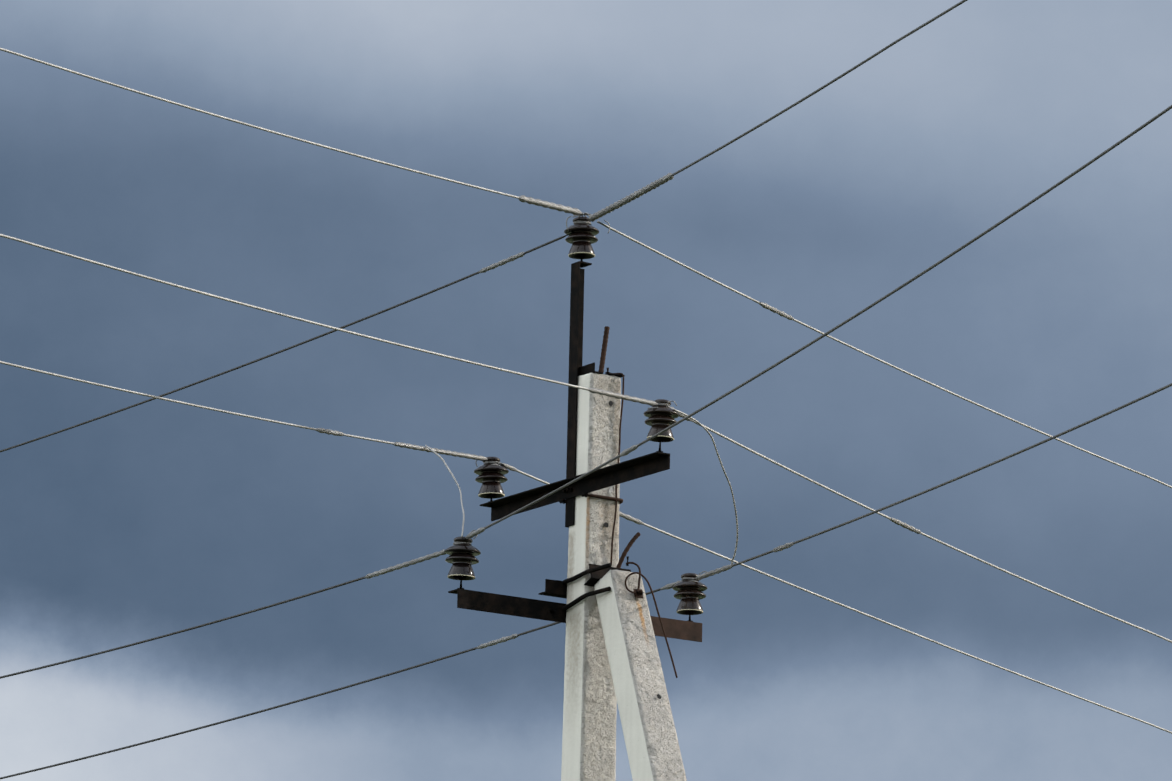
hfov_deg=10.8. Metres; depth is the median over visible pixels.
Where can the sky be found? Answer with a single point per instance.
(157, 517)
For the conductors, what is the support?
attached to the concrete pole with strut
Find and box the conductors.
[0,0,1171,778]
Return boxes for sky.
[0,0,1171,780]
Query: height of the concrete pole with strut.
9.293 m
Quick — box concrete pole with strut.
[444,217,707,780]

